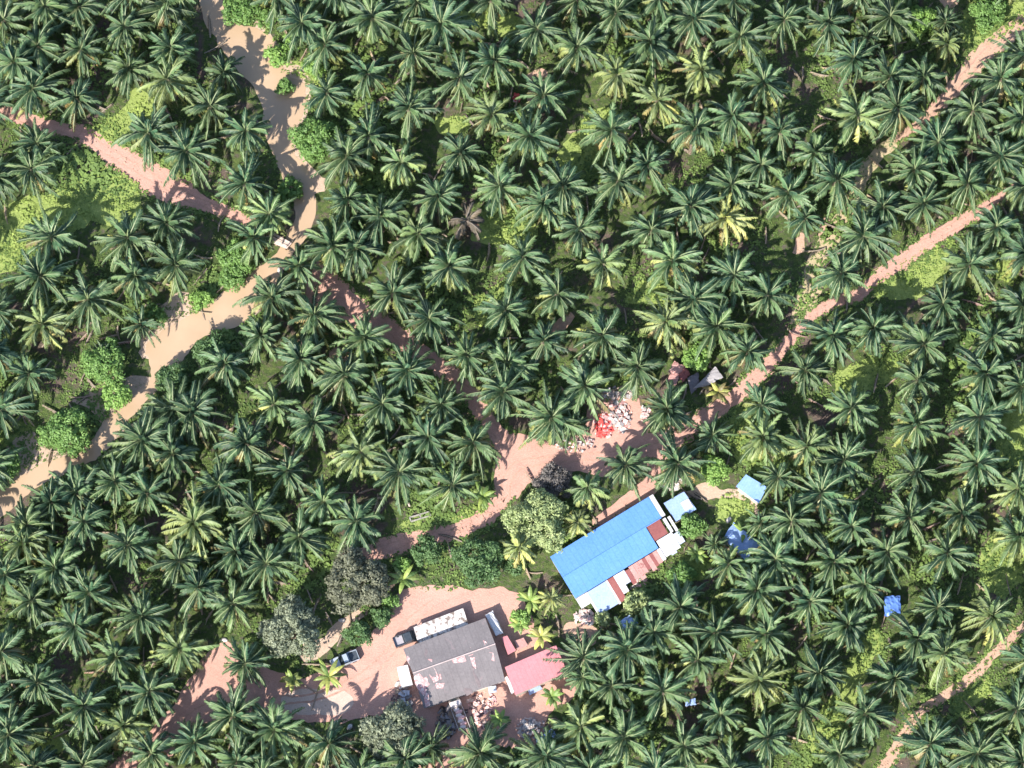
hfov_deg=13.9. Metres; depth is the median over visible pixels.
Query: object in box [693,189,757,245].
oil palm
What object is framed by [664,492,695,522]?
hut
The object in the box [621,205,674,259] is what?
oil palm
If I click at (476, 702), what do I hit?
scrap junk pile
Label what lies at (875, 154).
grassy track
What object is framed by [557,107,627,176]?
grass ground
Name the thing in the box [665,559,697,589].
tree
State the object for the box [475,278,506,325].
grass ground
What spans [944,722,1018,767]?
oil palm
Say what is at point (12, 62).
oil palm
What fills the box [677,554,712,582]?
grass ground
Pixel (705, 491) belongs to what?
sandy path
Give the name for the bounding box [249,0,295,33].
oil palm
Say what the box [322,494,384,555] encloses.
oil palm
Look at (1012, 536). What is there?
oil palm
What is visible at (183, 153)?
oil palm
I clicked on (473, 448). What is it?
oil palm
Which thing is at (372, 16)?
oil palm
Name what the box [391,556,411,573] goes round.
tree
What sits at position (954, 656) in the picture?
oil palm
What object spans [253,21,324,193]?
sand bank
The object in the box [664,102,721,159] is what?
oil palm
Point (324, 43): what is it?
oil palm
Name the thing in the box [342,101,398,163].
oil palm
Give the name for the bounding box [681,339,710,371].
tree
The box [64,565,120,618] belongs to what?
oil palm
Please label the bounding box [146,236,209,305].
oil palm
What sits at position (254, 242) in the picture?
oil palm
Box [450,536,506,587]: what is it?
tree
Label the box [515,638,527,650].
shelter
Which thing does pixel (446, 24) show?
oil palm
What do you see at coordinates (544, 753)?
oil palm
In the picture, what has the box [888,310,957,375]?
oil palm
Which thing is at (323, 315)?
oil palm
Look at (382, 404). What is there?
oil palm
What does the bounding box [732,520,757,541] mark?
banana plant
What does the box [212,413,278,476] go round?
oil palm
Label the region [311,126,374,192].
oil palm
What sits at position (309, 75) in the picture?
grass ground
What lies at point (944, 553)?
oil palm
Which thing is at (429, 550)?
tree
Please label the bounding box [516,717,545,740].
rubble heap
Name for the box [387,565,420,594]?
banana plant
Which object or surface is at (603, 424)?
cloth pile
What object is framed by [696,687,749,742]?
oil palm
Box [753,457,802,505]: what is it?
oil palm
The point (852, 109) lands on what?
oil palm
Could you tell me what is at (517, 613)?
tree
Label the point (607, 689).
oil palm
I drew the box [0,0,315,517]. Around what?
dirt road
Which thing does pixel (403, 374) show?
oil palm
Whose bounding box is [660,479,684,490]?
plank pile
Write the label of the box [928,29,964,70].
oil palm
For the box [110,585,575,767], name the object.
yard
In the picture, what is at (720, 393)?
banana plant
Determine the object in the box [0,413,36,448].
grass ground
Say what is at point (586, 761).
oil palm
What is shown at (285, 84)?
tree
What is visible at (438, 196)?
oil palm
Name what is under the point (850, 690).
grass ground
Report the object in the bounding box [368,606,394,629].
tree
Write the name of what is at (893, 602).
tarpaulin shelter
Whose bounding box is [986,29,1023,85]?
oil palm
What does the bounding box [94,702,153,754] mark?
oil palm
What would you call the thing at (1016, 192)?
oil palm
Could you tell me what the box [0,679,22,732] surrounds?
oil palm
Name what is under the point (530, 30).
oil palm
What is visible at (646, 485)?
dirt road
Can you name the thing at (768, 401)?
oil palm
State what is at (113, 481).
oil palm
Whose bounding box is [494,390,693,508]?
dirt road
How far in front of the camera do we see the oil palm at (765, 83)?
707.04 m
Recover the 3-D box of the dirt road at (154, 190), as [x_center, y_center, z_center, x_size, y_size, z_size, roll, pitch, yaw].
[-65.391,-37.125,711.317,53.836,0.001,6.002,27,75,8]
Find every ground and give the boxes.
[0,0,1023,767]
[0,165,143,273]
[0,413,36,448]
[37,729,68,753]
[96,88,156,145]
[291,61,327,85]
[399,506,477,528]
[435,116,469,135]
[454,10,524,38]
[470,204,537,244]
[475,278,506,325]
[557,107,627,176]
[598,374,618,387]
[625,276,674,304]
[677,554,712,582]
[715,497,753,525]
[722,386,776,468]
[733,86,744,102]
[779,456,870,522]
[800,624,883,767]
[832,355,898,394]
[872,249,949,299]
[949,679,991,716]
[960,0,1023,49]
[978,534,1023,599]
[989,251,1017,279]
[993,404,1023,467]
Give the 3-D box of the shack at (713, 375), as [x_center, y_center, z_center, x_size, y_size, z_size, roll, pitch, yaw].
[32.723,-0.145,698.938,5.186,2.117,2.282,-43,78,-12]
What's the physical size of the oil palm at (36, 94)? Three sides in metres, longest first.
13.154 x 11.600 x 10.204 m
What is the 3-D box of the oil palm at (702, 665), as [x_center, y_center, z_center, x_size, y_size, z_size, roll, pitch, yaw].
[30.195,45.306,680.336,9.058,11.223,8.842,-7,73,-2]
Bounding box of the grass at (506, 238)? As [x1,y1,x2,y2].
[0,0,1023,767]
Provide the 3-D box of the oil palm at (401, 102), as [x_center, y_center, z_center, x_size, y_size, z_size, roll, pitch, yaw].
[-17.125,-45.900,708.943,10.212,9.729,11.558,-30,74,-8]
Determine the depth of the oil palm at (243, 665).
678.30 m
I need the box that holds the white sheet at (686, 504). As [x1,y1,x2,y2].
[681,499,692,510]
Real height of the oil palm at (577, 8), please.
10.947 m
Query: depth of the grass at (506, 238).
705.28 m
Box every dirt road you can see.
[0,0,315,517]
[0,106,252,226]
[293,253,508,446]
[360,497,505,559]
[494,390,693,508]
[592,466,667,528]
[660,181,1019,434]
[877,621,1023,767]
[894,14,1023,142]
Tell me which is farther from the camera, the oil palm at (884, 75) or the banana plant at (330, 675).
the oil palm at (884, 75)
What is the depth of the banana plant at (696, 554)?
689.09 m
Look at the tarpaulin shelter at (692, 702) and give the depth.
681.50 m
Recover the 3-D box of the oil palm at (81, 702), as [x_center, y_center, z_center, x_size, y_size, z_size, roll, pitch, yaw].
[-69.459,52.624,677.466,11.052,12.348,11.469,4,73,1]
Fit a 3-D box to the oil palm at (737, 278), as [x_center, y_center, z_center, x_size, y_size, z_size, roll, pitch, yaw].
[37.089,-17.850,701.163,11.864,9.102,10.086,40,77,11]
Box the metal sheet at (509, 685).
[505,676,513,693]
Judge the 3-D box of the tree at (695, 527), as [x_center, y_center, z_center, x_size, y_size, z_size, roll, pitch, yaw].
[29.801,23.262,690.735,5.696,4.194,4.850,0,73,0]
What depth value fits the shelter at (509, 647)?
684.97 m
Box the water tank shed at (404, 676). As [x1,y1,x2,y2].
[397,665,412,687]
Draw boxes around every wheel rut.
[2,108,250,219]
[5,115,243,223]
[178,601,430,718]
[180,605,435,726]
[310,278,500,444]
[312,271,507,442]
[363,491,500,551]
[366,495,507,558]
[500,442,658,503]
[508,448,661,505]
[655,183,1015,441]
[659,197,1005,446]
[896,27,1023,142]
[902,17,1022,130]
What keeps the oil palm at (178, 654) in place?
on the ground at (426, 142)
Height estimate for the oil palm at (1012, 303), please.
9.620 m
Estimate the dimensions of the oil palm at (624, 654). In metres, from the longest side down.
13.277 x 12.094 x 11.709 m
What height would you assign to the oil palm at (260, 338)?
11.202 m
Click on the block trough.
(410, 517)
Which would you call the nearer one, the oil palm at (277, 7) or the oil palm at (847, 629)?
the oil palm at (847, 629)
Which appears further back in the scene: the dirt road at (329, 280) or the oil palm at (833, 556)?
the dirt road at (329, 280)
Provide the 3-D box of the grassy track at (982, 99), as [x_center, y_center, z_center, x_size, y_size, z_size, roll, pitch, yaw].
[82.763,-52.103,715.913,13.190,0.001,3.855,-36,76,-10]
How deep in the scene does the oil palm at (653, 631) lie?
680.57 m
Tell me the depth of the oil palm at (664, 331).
696.04 m
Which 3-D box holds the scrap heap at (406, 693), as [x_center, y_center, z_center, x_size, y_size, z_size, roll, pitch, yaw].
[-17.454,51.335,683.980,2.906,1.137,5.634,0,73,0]
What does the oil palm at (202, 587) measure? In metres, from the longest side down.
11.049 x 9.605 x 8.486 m
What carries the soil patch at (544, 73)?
on the ground at (426, 142)
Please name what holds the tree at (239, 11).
on the ground at (426, 142)
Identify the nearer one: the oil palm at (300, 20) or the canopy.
the canopy
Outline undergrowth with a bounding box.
[0,0,1023,767]
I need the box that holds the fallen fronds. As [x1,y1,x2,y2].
[2,0,1023,767]
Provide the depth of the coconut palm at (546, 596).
684.71 m
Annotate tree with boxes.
[1,449,21,487]
[36,405,91,458]
[80,336,125,385]
[102,378,132,410]
[140,300,168,329]
[154,358,189,395]
[188,290,216,311]
[191,329,232,369]
[214,237,255,274]
[218,261,245,292]
[221,0,260,26]
[256,8,279,29]
[256,593,320,661]
[263,43,290,67]
[274,77,295,94]
[276,174,303,201]
[283,30,304,51]
[287,117,339,163]
[301,53,327,80]
[324,541,391,615]
[339,620,372,645]
[358,699,426,767]
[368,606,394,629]
[381,592,401,609]
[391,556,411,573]
[409,531,443,566]
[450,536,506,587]
[501,487,568,553]
[501,556,526,576]
[509,609,531,630]
[512,746,535,767]
[532,461,572,498]
[592,610,611,627]
[623,590,651,616]
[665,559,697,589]
[677,512,709,539]
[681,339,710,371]
[699,453,732,486]
[868,0,902,21]
[904,5,936,37]
[968,0,1007,34]
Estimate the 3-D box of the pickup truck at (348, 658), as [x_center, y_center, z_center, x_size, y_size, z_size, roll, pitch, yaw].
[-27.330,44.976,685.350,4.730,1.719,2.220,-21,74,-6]
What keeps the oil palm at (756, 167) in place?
on the ground at (426, 142)
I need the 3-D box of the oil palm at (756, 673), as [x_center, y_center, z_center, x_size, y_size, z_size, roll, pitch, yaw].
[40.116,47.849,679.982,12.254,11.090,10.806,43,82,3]
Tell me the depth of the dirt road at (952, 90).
716.42 m
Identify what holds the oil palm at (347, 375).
on the ground at (426, 142)
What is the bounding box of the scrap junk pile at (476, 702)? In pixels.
[465,693,497,728]
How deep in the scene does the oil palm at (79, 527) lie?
685.75 m
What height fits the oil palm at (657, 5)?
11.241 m
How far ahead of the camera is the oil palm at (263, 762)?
672.10 m
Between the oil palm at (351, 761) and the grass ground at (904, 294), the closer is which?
the oil palm at (351, 761)
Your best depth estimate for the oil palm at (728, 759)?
673.11 m
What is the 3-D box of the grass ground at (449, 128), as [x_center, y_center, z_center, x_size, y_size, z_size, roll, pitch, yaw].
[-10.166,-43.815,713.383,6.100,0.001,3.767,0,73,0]
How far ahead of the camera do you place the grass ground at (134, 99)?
714.16 m
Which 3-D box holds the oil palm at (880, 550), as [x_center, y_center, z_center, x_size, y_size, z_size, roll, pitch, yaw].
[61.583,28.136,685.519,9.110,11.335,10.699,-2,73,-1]
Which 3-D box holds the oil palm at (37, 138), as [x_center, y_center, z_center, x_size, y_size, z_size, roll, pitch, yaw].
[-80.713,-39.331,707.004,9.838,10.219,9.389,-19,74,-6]
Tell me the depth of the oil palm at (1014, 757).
672.99 m
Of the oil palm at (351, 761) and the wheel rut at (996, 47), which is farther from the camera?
the wheel rut at (996, 47)
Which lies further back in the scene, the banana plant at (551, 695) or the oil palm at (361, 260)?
the oil palm at (361, 260)
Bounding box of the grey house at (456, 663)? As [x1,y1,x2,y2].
[403,618,504,707]
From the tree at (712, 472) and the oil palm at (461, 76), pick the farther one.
the oil palm at (461, 76)
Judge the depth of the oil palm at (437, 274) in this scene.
697.69 m
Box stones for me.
[10,1,1020,766]
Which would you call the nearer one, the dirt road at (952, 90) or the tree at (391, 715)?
the tree at (391, 715)
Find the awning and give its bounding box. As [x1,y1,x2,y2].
[528,686,541,695]
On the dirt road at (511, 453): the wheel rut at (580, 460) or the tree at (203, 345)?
the wheel rut at (580, 460)
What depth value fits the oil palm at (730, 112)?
704.77 m
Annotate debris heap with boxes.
[573,608,593,625]
[625,577,647,589]
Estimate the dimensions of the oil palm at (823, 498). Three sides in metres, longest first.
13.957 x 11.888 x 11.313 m
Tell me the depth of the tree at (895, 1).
715.36 m
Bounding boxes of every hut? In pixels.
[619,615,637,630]
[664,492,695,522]
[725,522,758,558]
[736,475,765,504]
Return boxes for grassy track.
[790,137,896,327]
[979,59,1023,101]
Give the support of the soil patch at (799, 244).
on the ground at (426, 142)
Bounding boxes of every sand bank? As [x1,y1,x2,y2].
[6,431,68,483]
[72,375,150,423]
[138,292,195,358]
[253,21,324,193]
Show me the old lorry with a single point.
(454, 703)
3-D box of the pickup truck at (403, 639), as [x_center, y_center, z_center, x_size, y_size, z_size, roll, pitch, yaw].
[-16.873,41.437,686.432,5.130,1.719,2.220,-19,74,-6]
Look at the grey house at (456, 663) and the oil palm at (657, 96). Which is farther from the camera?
the oil palm at (657, 96)
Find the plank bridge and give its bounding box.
[265,233,293,249]
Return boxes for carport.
[414,608,467,642]
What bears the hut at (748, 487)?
on the ground at (426, 142)
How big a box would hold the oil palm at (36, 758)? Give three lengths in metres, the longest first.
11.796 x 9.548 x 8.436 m
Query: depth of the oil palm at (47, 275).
697.44 m
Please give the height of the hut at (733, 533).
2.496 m
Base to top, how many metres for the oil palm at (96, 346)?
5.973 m
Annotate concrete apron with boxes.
[281,689,353,714]
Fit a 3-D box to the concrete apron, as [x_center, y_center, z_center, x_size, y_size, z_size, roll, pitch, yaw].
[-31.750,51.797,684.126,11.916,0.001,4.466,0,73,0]
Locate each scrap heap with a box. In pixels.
[397,687,413,707]
[435,705,457,739]
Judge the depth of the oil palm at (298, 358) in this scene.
693.64 m
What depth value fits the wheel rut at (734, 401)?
703.97 m
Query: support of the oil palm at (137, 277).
on the ground at (426, 142)
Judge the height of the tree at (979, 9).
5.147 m
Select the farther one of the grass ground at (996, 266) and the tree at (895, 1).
the tree at (895, 1)
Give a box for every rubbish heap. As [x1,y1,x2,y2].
[555,436,595,452]
[600,386,632,400]
[607,400,631,433]
[640,404,650,421]
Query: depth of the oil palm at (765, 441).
689.54 m
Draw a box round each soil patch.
[329,345,348,360]
[527,68,547,78]
[535,312,574,347]
[563,622,597,645]
[792,233,804,253]
[818,218,833,237]
[940,0,958,8]
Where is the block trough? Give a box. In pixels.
[409,511,430,521]
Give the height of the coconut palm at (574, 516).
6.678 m
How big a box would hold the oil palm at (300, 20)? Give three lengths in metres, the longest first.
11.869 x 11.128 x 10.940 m
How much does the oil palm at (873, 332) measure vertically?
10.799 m
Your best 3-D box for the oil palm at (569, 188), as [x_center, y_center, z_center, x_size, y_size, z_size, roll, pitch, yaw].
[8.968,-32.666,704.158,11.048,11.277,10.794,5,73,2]
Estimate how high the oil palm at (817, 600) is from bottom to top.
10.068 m
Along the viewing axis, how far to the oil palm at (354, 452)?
688.54 m
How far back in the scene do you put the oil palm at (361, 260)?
697.51 m
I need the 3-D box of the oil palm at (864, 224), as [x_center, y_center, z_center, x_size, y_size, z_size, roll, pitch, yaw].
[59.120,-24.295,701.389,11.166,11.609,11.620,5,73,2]
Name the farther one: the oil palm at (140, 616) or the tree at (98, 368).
the tree at (98, 368)
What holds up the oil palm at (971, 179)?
on the ground at (426, 142)
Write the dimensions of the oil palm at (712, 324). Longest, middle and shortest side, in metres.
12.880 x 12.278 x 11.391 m
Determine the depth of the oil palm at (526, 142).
704.16 m
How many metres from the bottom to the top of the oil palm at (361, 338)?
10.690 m
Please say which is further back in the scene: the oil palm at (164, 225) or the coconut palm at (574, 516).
the oil palm at (164, 225)
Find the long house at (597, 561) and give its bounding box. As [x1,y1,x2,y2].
[550,494,684,614]
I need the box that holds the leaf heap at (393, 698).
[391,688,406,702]
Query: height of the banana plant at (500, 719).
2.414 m
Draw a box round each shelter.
[502,636,515,654]
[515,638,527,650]
[685,698,695,708]
[883,595,900,617]
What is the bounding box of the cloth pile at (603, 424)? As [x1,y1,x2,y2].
[593,412,613,437]
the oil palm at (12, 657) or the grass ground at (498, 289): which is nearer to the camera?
the oil palm at (12, 657)
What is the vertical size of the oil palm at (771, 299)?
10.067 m
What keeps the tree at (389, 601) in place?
on the ground at (426, 142)
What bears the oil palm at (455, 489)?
on the ground at (426, 142)
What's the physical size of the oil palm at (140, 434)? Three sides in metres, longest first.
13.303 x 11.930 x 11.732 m
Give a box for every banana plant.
[279,668,302,693]
[312,657,346,694]
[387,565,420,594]
[469,482,497,509]
[489,709,511,727]
[508,617,531,634]
[516,585,540,615]
[526,624,555,650]
[540,687,563,709]
[624,587,645,600]
[685,541,707,563]
[702,382,730,403]
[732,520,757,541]
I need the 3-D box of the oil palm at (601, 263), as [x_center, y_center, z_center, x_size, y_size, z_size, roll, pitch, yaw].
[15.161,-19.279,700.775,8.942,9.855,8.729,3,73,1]
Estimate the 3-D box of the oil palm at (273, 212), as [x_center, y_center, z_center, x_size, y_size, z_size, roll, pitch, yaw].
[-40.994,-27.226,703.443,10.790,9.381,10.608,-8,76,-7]
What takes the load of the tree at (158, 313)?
on the ground at (426, 142)
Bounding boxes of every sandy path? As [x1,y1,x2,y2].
[300,602,375,662]
[677,482,758,514]
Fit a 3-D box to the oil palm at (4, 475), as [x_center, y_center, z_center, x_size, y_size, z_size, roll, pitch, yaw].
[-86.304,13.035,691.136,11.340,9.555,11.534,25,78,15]
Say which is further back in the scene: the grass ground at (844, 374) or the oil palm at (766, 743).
the grass ground at (844, 374)
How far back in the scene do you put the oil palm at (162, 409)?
691.76 m
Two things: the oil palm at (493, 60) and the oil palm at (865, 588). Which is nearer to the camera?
the oil palm at (865, 588)
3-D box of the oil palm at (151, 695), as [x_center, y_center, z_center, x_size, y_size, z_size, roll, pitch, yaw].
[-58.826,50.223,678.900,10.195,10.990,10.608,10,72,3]
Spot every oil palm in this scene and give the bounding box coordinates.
[0,0,30,54]
[0,33,45,93]
[0,76,16,127]
[0,156,23,209]
[0,247,79,313]
[0,283,22,342]
[0,322,21,379]
[0,383,39,439]
[0,431,25,490]
[0,494,65,555]
[0,519,50,569]
[0,546,38,614]
[0,620,35,692]
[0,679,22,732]
[0,695,56,765]
[1,142,66,212]
[3,345,56,400]
[4,63,70,119]
[5,576,58,637]
[6,19,65,74]
[8,117,66,169]
[8,656,67,713]
[13,0,78,39]
[13,744,62,767]
[14,297,71,353]
[16,208,86,262]
[21,476,76,535]
[23,537,81,599]
[35,597,103,664]
[47,676,116,743]
[48,76,105,132]
[48,461,111,521]
[51,24,108,79]
[52,270,130,335]
[53,0,111,37]
[55,737,119,767]
[61,498,110,550]
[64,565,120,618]
[85,452,148,521]
[86,628,139,691]
[89,339,119,362]
[90,209,160,273]
[94,519,164,586]
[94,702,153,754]
[101,0,150,17]
[101,3,153,54]
[102,45,155,98]
[102,406,168,475]
[102,587,171,651]
[108,248,157,308]
[110,102,177,171]
[117,665,177,726]
[119,306,164,347]
[119,471,176,518]
[122,730,181,767]
[132,0,198,34]
[135,375,199,442]
[136,47,199,112]
[140,198,199,257]
[144,617,219,690]
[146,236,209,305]
[146,423,199,489]
[147,25,198,68]
[147,537,215,592]
[152,118,227,190]
[157,0,199,24]
[159,480,230,566]
[166,380,229,448]
[166,712,230,767]
[172,565,224,623]
[180,80,234,140]
[185,452,250,519]
[195,337,249,396]
[197,682,268,754]
[202,577,264,633]
[203,49,245,93]
[208,524,256,582]
[211,731,260,767]
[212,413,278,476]
[214,150,273,210]
[218,107,272,161]
[219,636,278,689]
[220,481,287,548]
[225,218,274,265]
[232,269,303,333]
[234,191,296,248]
[234,736,283,767]
[237,539,305,600]
[238,315,283,365]
[243,697,315,767]
[246,381,300,430]
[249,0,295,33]
[251,445,311,499]
[265,242,321,293]
[270,333,326,394]
[272,505,334,570]
[276,0,338,62]
[283,395,342,451]
[287,283,349,353]
[299,21,351,76]
[300,474,348,527]
[301,715,363,767]
[302,0,360,28]
[302,69,354,120]
[303,215,369,283]
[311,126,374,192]
[312,346,377,410]
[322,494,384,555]
[324,176,377,229]
[326,425,387,486]
[327,218,386,283]
[329,312,391,369]
[332,0,403,51]
[336,747,394,767]
[342,51,394,101]
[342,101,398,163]
[350,190,410,253]
[354,371,419,443]
[360,444,443,515]
[363,261,422,327]
[375,338,436,398]
[375,731,435,767]
[378,141,426,188]
[382,76,444,150]
[386,0,455,40]
[388,24,444,86]
[388,203,449,266]
[390,411,458,474]
[402,289,465,356]
[404,172,465,231]
[410,0,484,65]
[410,373,472,435]
[411,721,453,767]
[412,236,478,298]
[419,455,479,513]
[430,47,491,109]
[437,132,487,180]
[439,330,490,390]
[443,419,501,481]
[445,716,512,767]
[448,202,484,241]
[462,91,522,141]
[465,0,516,40]
[466,359,539,422]
[469,34,527,96]
[470,156,529,219]
[473,283,533,339]
[482,337,538,384]
[493,232,551,288]
[495,105,561,175]
[503,725,578,767]
[506,1,568,62]
[509,379,591,449]
[513,170,575,236]
[515,71,579,121]
[521,317,571,372]
[529,268,588,322]
[532,157,596,217]
[543,626,608,685]
[548,0,604,26]
[548,699,605,757]
[551,201,605,257]
[552,22,606,81]
[555,405,592,452]
[558,359,617,421]
[564,660,606,706]
[564,748,616,767]
[565,305,636,376]
[576,240,629,291]
[577,101,639,168]
[578,149,646,214]
[581,661,643,715]
[586,703,654,767]
[590,0,642,48]
[593,52,647,104]
[595,615,657,684]
[596,443,657,500]
[605,341,665,402]
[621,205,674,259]
[621,738,688,767]
[623,12,679,77]
[624,606,682,666]
[625,140,672,195]
[630,663,699,723]
[631,78,683,133]
[632,294,697,359]
[633,0,679,27]
[639,231,702,293]
[640,379,695,435]
[644,424,715,498]
[648,572,709,639]
[652,265,726,336]
[653,0,726,59]
[655,182,724,240]
[659,719,717,767]
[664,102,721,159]
[668,635,726,688]
[672,42,724,98]
[676,604,742,666]
[688,293,754,364]
[688,411,739,456]
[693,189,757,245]
[695,735,762,767]
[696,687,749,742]
[697,245,755,313]
[698,529,730,556]
[700,154,764,213]
[702,87,760,150]
[705,543,750,588]
[706,0,761,33]
[710,11,771,71]
[714,563,794,628]
[720,329,777,375]
[724,650,794,718]
[726,604,794,667]
[728,56,791,115]
[729,271,797,321]
[734,381,787,430]
[735,140,783,190]
[737,412,788,466]
[739,531,805,592]
[740,508,774,543]
[740,704,801,767]
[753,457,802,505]
[754,168,816,232]
[757,106,808,168]
[758,0,808,55]
[759,492,819,553]
[772,348,832,398]
[772,682,831,742]
[776,417,835,480]
[780,463,858,523]
[784,201,824,241]
[785,577,834,638]
[790,131,838,180]
[794,639,849,708]
[796,308,857,369]
[800,149,866,220]
[802,0,853,56]
[802,528,867,594]
[811,245,868,302]
[812,729,867,767]
[813,598,876,655]
[815,425,879,491]
[818,36,880,92]
[823,380,878,439]
[824,83,887,147]
[825,502,871,551]
[827,681,895,747]
[832,203,899,269]
[834,0,879,18]
[835,564,890,618]
[847,303,902,357]
[848,176,913,237]
[851,19,888,57]
[856,79,928,146]
[857,48,917,112]
[862,0,927,54]
[863,525,915,588]
[865,654,919,708]
[874,489,936,550]
[880,134,940,204]
[885,609,949,671]
[887,444,942,496]
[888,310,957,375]
[889,708,964,767]
[890,395,948,455]
[892,358,942,408]
[897,108,966,183]
[897,179,956,236]
[902,52,947,110]
[902,582,960,635]
[916,275,969,335]
[916,625,976,694]
[917,525,979,585]
[927,5,964,45]
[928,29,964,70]
[929,488,986,545]
[933,231,999,299]
[934,157,1001,219]
[936,425,1008,502]
[940,87,999,145]
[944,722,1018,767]
[945,379,1016,450]
[952,344,1020,408]
[954,581,1016,648]
[963,53,1023,109]
[964,127,1023,193]
[966,310,1023,365]
[970,203,1022,254]
[978,673,1023,740]
[983,460,1023,523]
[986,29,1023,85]
[988,94,1023,147]
[989,513,1023,567]
[990,733,1023,767]
[991,280,1023,339]
[991,358,1023,414]
[993,224,1023,280]
[999,633,1023,689]
[1000,164,1023,215]
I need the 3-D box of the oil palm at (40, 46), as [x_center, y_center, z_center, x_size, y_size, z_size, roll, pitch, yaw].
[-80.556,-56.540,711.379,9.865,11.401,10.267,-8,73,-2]
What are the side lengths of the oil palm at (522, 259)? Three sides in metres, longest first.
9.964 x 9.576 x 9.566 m
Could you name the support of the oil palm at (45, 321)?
on the ground at (426, 142)
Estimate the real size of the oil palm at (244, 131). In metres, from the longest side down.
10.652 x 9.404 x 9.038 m
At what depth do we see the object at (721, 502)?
693.55 m
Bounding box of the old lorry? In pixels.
[449,698,469,731]
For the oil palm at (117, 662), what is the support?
on the ground at (426, 142)
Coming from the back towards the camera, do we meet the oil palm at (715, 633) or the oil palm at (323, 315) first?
the oil palm at (323, 315)
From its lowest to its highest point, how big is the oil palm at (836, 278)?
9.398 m
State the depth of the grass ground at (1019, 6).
719.08 m
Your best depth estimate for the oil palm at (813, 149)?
702.78 m
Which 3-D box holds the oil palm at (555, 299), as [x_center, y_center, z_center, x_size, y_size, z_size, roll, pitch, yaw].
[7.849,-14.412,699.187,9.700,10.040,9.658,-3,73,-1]
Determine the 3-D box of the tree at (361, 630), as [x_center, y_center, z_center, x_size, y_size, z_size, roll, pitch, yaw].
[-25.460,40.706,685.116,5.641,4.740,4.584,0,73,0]
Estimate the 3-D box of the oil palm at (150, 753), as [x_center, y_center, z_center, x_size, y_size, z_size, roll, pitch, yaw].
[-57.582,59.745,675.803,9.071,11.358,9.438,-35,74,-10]
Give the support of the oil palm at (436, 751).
on the ground at (426, 142)
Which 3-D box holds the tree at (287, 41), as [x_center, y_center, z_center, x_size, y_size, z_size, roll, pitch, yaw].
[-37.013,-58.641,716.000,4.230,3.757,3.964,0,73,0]
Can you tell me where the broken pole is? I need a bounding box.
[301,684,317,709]
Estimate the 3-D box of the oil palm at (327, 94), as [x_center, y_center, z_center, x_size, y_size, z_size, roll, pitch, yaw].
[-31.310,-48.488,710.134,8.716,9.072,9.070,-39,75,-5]
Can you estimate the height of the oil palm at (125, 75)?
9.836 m
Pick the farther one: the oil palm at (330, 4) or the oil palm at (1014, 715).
the oil palm at (330, 4)
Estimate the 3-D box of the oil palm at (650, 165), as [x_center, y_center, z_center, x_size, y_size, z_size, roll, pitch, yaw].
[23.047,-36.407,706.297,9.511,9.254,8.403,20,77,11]
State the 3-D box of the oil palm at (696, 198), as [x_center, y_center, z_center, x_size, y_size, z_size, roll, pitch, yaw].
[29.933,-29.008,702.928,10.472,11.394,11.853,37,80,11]
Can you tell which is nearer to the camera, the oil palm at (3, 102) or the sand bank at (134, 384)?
the sand bank at (134, 384)
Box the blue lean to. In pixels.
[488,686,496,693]
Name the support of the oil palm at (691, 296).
on the ground at (426, 142)
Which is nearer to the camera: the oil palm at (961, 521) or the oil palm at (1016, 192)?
the oil palm at (961, 521)
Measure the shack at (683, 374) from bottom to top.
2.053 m
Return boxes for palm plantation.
[22,0,1023,767]
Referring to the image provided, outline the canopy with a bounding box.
[485,611,502,636]
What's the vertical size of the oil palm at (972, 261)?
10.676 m
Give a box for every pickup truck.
[329,649,359,667]
[392,629,416,647]
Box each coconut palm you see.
[498,532,536,569]
[537,587,566,615]
[562,506,593,538]
[563,470,610,512]
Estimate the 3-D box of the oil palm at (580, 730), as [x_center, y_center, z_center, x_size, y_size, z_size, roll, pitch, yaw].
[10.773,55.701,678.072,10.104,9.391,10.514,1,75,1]
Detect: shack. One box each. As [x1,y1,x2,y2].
[666,373,678,385]
[668,361,683,374]
[678,366,689,382]
[687,373,698,394]
[694,367,722,388]
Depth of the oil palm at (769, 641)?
679.08 m
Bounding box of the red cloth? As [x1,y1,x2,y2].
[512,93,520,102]
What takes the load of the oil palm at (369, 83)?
on the ground at (426, 142)
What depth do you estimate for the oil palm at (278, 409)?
690.22 m
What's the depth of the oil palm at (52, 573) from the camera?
683.14 m
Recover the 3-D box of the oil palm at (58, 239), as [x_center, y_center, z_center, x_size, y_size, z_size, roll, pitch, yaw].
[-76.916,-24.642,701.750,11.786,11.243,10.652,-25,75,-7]
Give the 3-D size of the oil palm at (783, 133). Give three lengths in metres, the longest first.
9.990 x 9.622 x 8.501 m
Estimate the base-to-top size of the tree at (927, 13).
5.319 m
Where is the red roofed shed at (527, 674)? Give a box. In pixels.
[505,645,564,696]
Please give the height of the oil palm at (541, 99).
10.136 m
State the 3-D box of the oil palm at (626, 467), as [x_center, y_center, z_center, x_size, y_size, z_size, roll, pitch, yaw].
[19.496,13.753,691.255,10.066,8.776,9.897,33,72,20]
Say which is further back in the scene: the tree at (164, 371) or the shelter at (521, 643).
the tree at (164, 371)
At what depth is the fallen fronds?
699.12 m
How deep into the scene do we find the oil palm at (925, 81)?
707.40 m
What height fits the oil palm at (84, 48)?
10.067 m
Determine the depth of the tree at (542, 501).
685.87 m
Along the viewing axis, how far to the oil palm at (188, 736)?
674.82 m
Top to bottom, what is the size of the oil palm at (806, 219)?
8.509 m
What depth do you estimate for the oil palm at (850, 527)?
685.61 m

